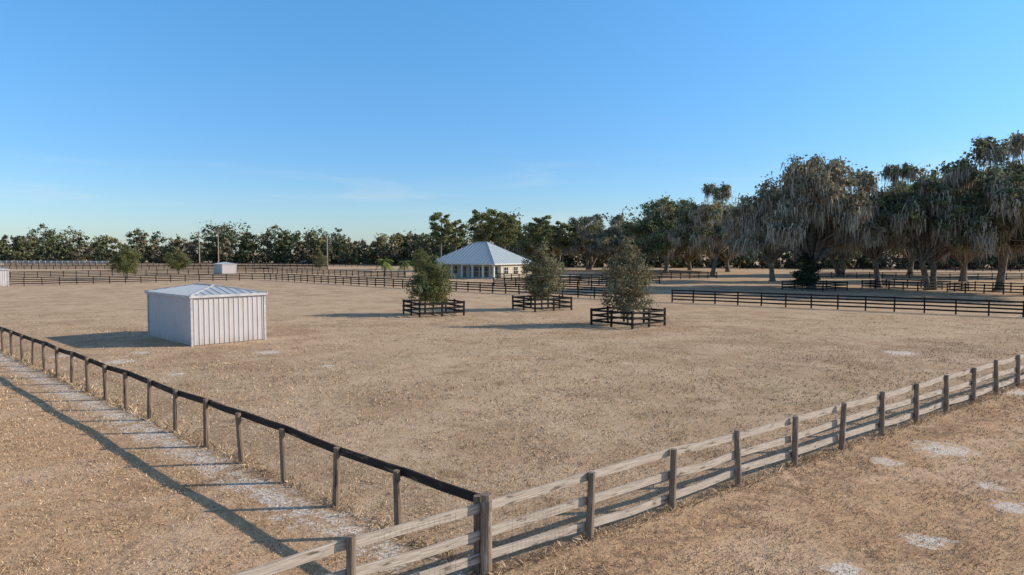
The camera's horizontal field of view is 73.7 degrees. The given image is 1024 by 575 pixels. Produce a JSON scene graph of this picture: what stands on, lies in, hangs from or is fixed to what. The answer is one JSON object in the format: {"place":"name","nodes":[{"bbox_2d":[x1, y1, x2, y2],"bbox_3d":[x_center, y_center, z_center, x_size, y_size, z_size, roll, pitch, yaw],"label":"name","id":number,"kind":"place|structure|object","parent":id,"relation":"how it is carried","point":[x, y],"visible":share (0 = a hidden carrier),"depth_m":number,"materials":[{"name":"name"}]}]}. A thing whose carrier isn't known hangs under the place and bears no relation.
{"place":"outdoors","nodes":[
{"label":"outdoors","id":0,"kind":"place"},
{"bbox_2d":[0,253,1023,574],"bbox_3d":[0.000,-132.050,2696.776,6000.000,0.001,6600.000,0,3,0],"label":"ground","id":1,"kind":"structure","parent":0,"point":[306,303],"depth_m":22.14,"materials":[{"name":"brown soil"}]},
{"bbox_2d":[0,267,8,286],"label":"metal shed","id":2,"kind":"structure","parent":1,"relation":"on","point":[4,276],"depth_m":110.79,"materials":[{"name":"white metal"}]},
{"bbox_2d":[0,261,111,263],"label":"white board fence","id":3,"kind":"object","parent":1,"relation":"on","point":[73,262],"visible":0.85,"depth_m":324.20,"materials":[{"name":"paint"}]},
{"bbox_2d":[102,246,144,278],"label":"young oak tree","id":4,"kind":"object","parent":1,"relation":"on","point":[125,260],"visible":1,"depth_m":139.03,"materials":[{"name":"green plant"}]},
{"bbox_2d":[0,265,327,269],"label":"black board fence","id":5,"kind":"object","parent":1,"relation":"on","point":[193,267],"visible":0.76,"depth_m":223.45,"materials":[{"name":"paint"}]},
{"bbox_2d":[163,249,192,268],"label":"young oak tree","id":6,"kind":"object","parent":1,"relation":"on","point":[177,262],"visible":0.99,"depth_m":174.71,"materials":[{"name":"green plant"}]},
{"bbox_2d":[198,231,201,264],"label":"utility pole","id":7,"kind":"object","parent":1,"relation":"on","point":[199,246],"visible":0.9,"depth_m":281.42,"materials":[{"name":"grey wood"}]},
{"bbox_2d":[4,263,407,266],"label":"black board fence","id":8,"kind":"object","parent":1,"relation":"on","point":[370,264],"visible":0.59,"depth_m":265.75,"materials":[{"name":"paint"}]},
{"bbox_2d":[145,283,267,345],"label":"metal shed","id":9,"kind":"structure","parent":1,"relation":"on","point":[195,314],"depth_m":41.92,"materials":[{"name":"white metal"}]},
{"bbox_2d":[9,268,405,277],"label":"black board fence","id":10,"kind":"object","parent":1,"relation":"on","point":[243,269],"visible":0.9,"depth_m":162.56,"materials":[{"name":"paint"}]},
{"bbox_2d":[217,229,220,262],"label":"utility pole","id":11,"kind":"object","parent":1,"relation":"on","point":[218,245],"visible":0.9,"depth_m":283.37,"materials":[{"name":"grey wood"}]},
{"bbox_2d":[213,262,236,273],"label":"metal shed","id":12,"kind":"structure","parent":1,"relation":"on","point":[225,268],"depth_m":173.50,"materials":[{"name":"white metal"}]},
{"bbox_2d":[0,327,480,574],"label":"wire fence","id":13,"kind":"object","parent":1,"relation":"on","point":[397,471],"visible":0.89,"depth_m":17.11,"materials":[{"name":"black metal"}]},
{"bbox_2d":[9,273,623,297],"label":"black board fence","id":14,"kind":"object","parent":1,"relation":"on","point":[343,282],"visible":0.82,"depth_m":116.45,"materials":[{"name":"paint"}]},
{"bbox_2d":[311,250,328,268],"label":"young oak tree","id":15,"kind":"object","parent":1,"relation":"on","point":[319,260],"visible":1,"depth_m":212.10,"materials":[{"name":"green plant"}]},
{"bbox_2d":[326,232,327,264],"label":"utility pole","id":16,"kind":"object","parent":1,"relation":"on","point":[327,246],"visible":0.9,"depth_m":234.43,"materials":[{"name":"grey wood"}]},
{"bbox_2d":[375,259,393,275],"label":"palm tree","id":17,"kind":"object","parent":1,"relation":"on","point":[385,264],"visible":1,"depth_m":157.49,"materials":[{"name":"green plant"}]},
{"bbox_2d":[398,260,410,274],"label":"palm tree","id":18,"kind":"object","parent":1,"relation":"on","point":[404,263],"visible":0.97,"depth_m":164.70,"materials":[{"name":"green plant"}]},
{"bbox_2d":[409,247,429,273],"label":"young oak tree","id":19,"kind":"object","parent":1,"relation":"on","point":[420,258],"visible":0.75,"depth_m":148.84,"materials":[{"name":"green plant"}]},
{"bbox_2d":[403,254,458,314],"bbox_3d":[-7.172,-0.226,60.433,5.295,5.500,5.712,-1,3,-17],"label":"young oak tree","id":20,"kind":"object","parent":1,"relation":"on","point":[433,289],"visible":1,"depth_m":59.95,"materials":[{"name":"green plant"}]},
{"bbox_2d":[402,299,464,317],"bbox_3d":[-7.000,1.788,60.669,4.310,1.453,4.319,-2,3,-28],"label":"tree guard fence","id":21,"kind":"object","parent":1,"relation":"on","point":[419,304],"visible":0.88,"depth_m":59.44,"materials":[{"name":"black paint"}]},
{"bbox_2d":[428,212,455,256],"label":"pine tree","id":22,"kind":"object","parent":1,"relation":"on","point":[436,228],"visible":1,"depth_m":223.06,"materials":[{"name":"green plant"}]},
{"bbox_2d":[444,219,468,250],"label":"pine tree","id":23,"kind":"object","parent":1,"relation":"on","point":[455,240],"visible":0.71,"depth_m":228.65,"materials":[{"name":"green plant"}]},
{"bbox_2d":[447,277,496,278],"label":"porch floor","id":24,"kind":"structure","parent":1,"relation":"on","point":[474,278],"depth_m":145.34,"materials":[{"name":"concrete"}]},
{"bbox_2d":[441,264,494,277],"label":"porch columns","id":25,"kind":"structure","parent":24,"relation":"on","point":[472,271],"depth_m":145.51,"materials":[{"name":"white wood"}]},
{"bbox_2d":[465,209,496,241],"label":"pine tree","id":26,"kind":"object","parent":1,"relation":"on","point":[480,235],"visible":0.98,"depth_m":198.36,"materials":[{"name":"green plant"}]},
{"bbox_2d":[438,264,530,277],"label":"walls","id":27,"kind":"structure","parent":1,"relation":"on","point":[500,268],"depth_m":148.53,"materials":[{"name":"paint"}]},
{"bbox_2d":[436,242,530,264],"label":"roof","id":28,"kind":"structure","parent":27,"relation":"on","point":[481,253],"depth_m":148.69,"materials":[{"name":"metal"}]},
{"bbox_2d":[445,266,523,277],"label":"window frames","id":29,"kind":"structure","parent":27,"relation":"attached to","point":[489,270],"depth_m":147.16,"materials":[{"name":"white wood"}]},
{"bbox_2d":[443,266,525,276],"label":"window panes","id":30,"kind":"object","parent":29,"relation":"in","point":[486,272],"visible":0.62,"depth_m":147.44,"materials":[{"name":"glass"}]},
{"bbox_2d":[480,492,491,574],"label":"corner fence post","id":31,"kind":"object","parent":1,"relation":"on","point":[486,557],"visible":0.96,"depth_m":11.52,"materials":[{"name":"grey wood"}]},
{"bbox_2d":[482,208,509,244],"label":"pine tree","id":32,"kind":"object","parent":1,"relation":"on","point":[500,214],"visible":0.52,"depth_m":202.95,"materials":[{"name":"green plant"}]},
{"bbox_2d":[491,215,519,249],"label":"pine tree","id":33,"kind":"object","parent":1,"relation":"on","point":[503,241],"visible":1,"depth_m":196.51,"materials":[{"name":"green plant"}]},
{"bbox_2d":[498,215,521,250],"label":"pine tree","id":34,"kind":"object","parent":1,"relation":"on","point":[519,227],"visible":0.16,"depth_m":214.13,"materials":[{"name":"green plant"}]},
{"bbox_2d":[0,206,1023,269],"bbox_3d":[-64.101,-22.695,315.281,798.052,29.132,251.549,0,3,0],"label":"distant tree line","id":35,"kind":"object","parent":1,"relation":"on","point":[52,248],"visible":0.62,"depth_m":349.00,"materials":[{"name":"green plant"}]},
{"bbox_2d":[506,221,561,264],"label":"live oak tree","id":36,"kind":"object","parent":1,"relation":"on","point":[524,248],"visible":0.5,"depth_m":229.81,"materials":[{"name":"green plant"}]},
{"bbox_2d":[527,215,554,247],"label":"pine tree","id":37,"kind":"object","parent":1,"relation":"on","point":[539,232],"visible":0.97,"depth_m":208.19,"materials":[{"name":"green plant"}]},
{"bbox_2d":[512,295,571,311],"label":"tree guard fence","id":38,"kind":"object","parent":1,"relation":"on","point":[554,303],"visible":0.91,"depth_m":65.11,"materials":[{"name":"black paint"}]},
{"bbox_2d":[518,241,567,309],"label":"young oak tree","id":39,"kind":"object","parent":1,"relation":"on","point":[537,282],"visible":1,"depth_m":65.41,"materials":[{"name":"green plant"}]},
{"bbox_2d":[493,277,608,288],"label":"black board fence","id":40,"kind":"object","parent":1,"relation":"on","point":[563,282],"visible":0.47,"depth_m":103.49,"materials":[{"name":"paint"}]},
{"bbox_2d":[550,221,578,266],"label":"pine tree","id":41,"kind":"object","parent":1,"relation":"on","point":[564,239],"visible":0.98,"depth_m":213.38,"materials":[{"name":"green plant"}]},
{"bbox_2d":[497,273,659,284],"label":"black board fence","id":42,"kind":"object","parent":1,"relation":"on","point":[579,278],"visible":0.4,"depth_m":120.03,"materials":[{"name":"paint"}]},
{"bbox_2d":[551,213,618,269],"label":"live oak tree","id":43,"kind":"object","parent":1,"relation":"on","point":[579,243],"visible":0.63,"depth_m":219.05,"materials":[{"name":"green plant"}]},
{"bbox_2d":[585,219,602,262],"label":"pine tree","id":44,"kind":"object","parent":1,"relation":"on","point":[593,225],"visible":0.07,"depth_m":238.49,"materials":[{"name":"green plant"}]},
{"bbox_2d":[586,214,644,261],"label":"live oak tree","id":45,"kind":"object","parent":1,"relation":"on","point":[604,243],"visible":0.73,"depth_m":202.16,"materials":[{"name":"green plant"}]},
{"bbox_2d":[590,237,660,322],"bbox_3d":[8.482,-0.431,51.712,5.172,6.799,5.383,0,3,-2],"label":"young oak tree","id":46,"kind":"object","parent":1,"relation":"on","point":[623,276],"visible":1,"depth_m":51.02,"materials":[{"name":"green plant"}]},
{"bbox_2d":[232,354,1023,574],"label":"board fence","id":47,"kind":"object","parent":1,"relation":"on","point":[350,543],"visible":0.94,"depth_m":13.76,"materials":[{"name":"wood"}]},
{"bbox_2d":[590,306,665,328],"bbox_3d":[8.803,2.245,51.778,4.120,1.446,4.113,-3,4,-42],"label":"tree guard fence","id":48,"kind":"object","parent":1,"relation":"on","point":[611,317],"visible":0.81,"depth_m":50.76,"materials":[{"name":"black paint"}]},
{"bbox_2d":[559,272,716,280],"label":"black board fence","id":49,"kind":"object","parent":1,"relation":"on","point":[661,274],"visible":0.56,"depth_m":140.84,"materials":[{"name":"paint"}]},
{"bbox_2d":[620,192,728,273],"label":"live oak tree","id":50,"kind":"object","parent":1,"relation":"on","point":[653,227],"visible":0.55,"depth_m":176.83,"materials":[{"name":"green plant"}]},
{"bbox_2d":[651,215,711,269],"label":"live oak tree","id":51,"kind":"object","parent":1,"relation":"on","point":[688,259],"visible":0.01,"depth_m":214.17,"materials":[{"name":"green plant"}]},
{"bbox_2d":[667,181,740,274],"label":"live oak tree","id":52,"kind":"object","parent":1,"relation":"on","point":[696,226],"visible":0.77,"depth_m":156.57,"materials":[{"name":"green plant"}]},
{"bbox_2d":[677,201,743,271],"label":"live oak tree","id":53,"kind":"object","parent":1,"relation":"on","point":[724,256],"visible":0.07,"depth_m":195.33,"materials":[{"name":"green plant"}]},
{"bbox_2d":[722,185,798,281],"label":"live oak tree","id":54,"kind":"object","parent":1,"relation":"on","point":[771,256],"visible":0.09,"depth_m":129.75,"materials":[{"name":"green plant"}]},
{"bbox_2d":[721,153,888,289],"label":"live oak tree","id":55,"kind":"object","parent":1,"relation":"on","point":[817,210],"visible":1,"depth_m":97.09,"materials":[{"name":"grey plant"}]},
{"bbox_2d":[789,252,826,289],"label":"evergreen shrub","id":56,"kind":"object","parent":1,"relation":"on","point":[809,270],"visible":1,"depth_m":99.07,"materials":[{"name":"green plant"}]},
{"bbox_2d":[782,280,847,291],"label":"tree guard fence","id":57,"kind":"object","parent":1,"relation":"on","point":[822,284],"visible":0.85,"depth_m":99.52,"materials":[{"name":"black paint"}]},
{"bbox_2d":[671,289,1023,316],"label":"black board fence","id":58,"kind":"object","parent":1,"relation":"on","point":[838,302],"visible":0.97,"depth_m":65.16,"materials":[{"name":"paint"}]},
{"bbox_2d":[827,193,884,275],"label":"live oak tree","id":59,"kind":"object","parent":1,"relation":"on","point":[832,255],"visible":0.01,"depth_m":159.14,"materials":[{"name":"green plant"}]},
{"bbox_2d":[739,265,1023,271],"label":"black board fence","id":60,"kind":"object","parent":1,"relation":"on","point":[854,269],"visible":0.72,"depth_m":209.48,"materials":[{"name":"paint"}]},
{"bbox_2d":[830,163,944,287],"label":"live oak tree","id":61,"kind":"object","parent":1,"relation":"on","point":[888,171],"visible":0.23,"depth_m":104.66,"materials":[{"name":"green plant"}]},
{"bbox_2d":[861,279,950,290],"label":"tree guard fence","id":62,"kind":"object","parent":1,"relation":"on","point":[886,281],"visible":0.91,"depth_m":101.95,"materials":[{"name":"black paint"}]},
{"bbox_2d":[877,178,947,274],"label":"live oak tree","id":63,"kind":"object","parent":1,"relation":"on","point":[911,259],"visible":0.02,"depth_m":167.24,"materials":[{"name":"green plant"}]},
{"bbox_2d":[815,272,1023,279],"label":"black board fence","id":64,"kind":"object","parent":1,"relation":"on","point":[909,275],"visible":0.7,"depth_m":143.22,"materials":[{"name":"paint"}]},
{"bbox_2d":[847,156,992,289],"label":"live oak tree","id":65,"kind":"object","parent":1,"relation":"on","point":[959,176],"visible":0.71,"depth_m":97.62,"materials":[{"name":"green plant"}]},
{"bbox_2d":[900,130,1023,290],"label":"live oak tree","id":66,"kind":"object","parent":1,"relation":"on","point":[991,151],"visible":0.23,"depth_m":97.10,"materials":[{"name":"green plant"}]},
{"bbox_2d":[906,162,1023,281],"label":"live oak tree","id":67,"kind":"object","parent":1,"relation":"on","point":[962,262],"visible":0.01,"depth_m":128.58,"materials":[{"name":"green plant"}]},
{"bbox_2d":[947,160,1023,263],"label":"live oak tree","id":68,"kind":"object","parent":1,"relation":"on","point":[1007,191],"visible":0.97,"depth_m":88.18,"materials":[{"name":"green plant"}]},
{"bbox_2d":[947,281,1023,294],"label":"tree guard fence","id":69,"kind":"object","parent":1,"relation":"on","point":[975,287],"visible":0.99,"depth_m":93.32,"materials":[{"name":"black paint"}]},
{"bbox_2d":[0,0,1023,252],"label":"sky","id":70,"kind":"structure","parent":0,"point":[361,118],"materials":[{"name":"blue"}]},
{"bbox_2d":[561,275,1023,275],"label":"driveway","id":71,"kind":"structure","parent":0,"point":[939,275],"depth_m":164.44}
]}

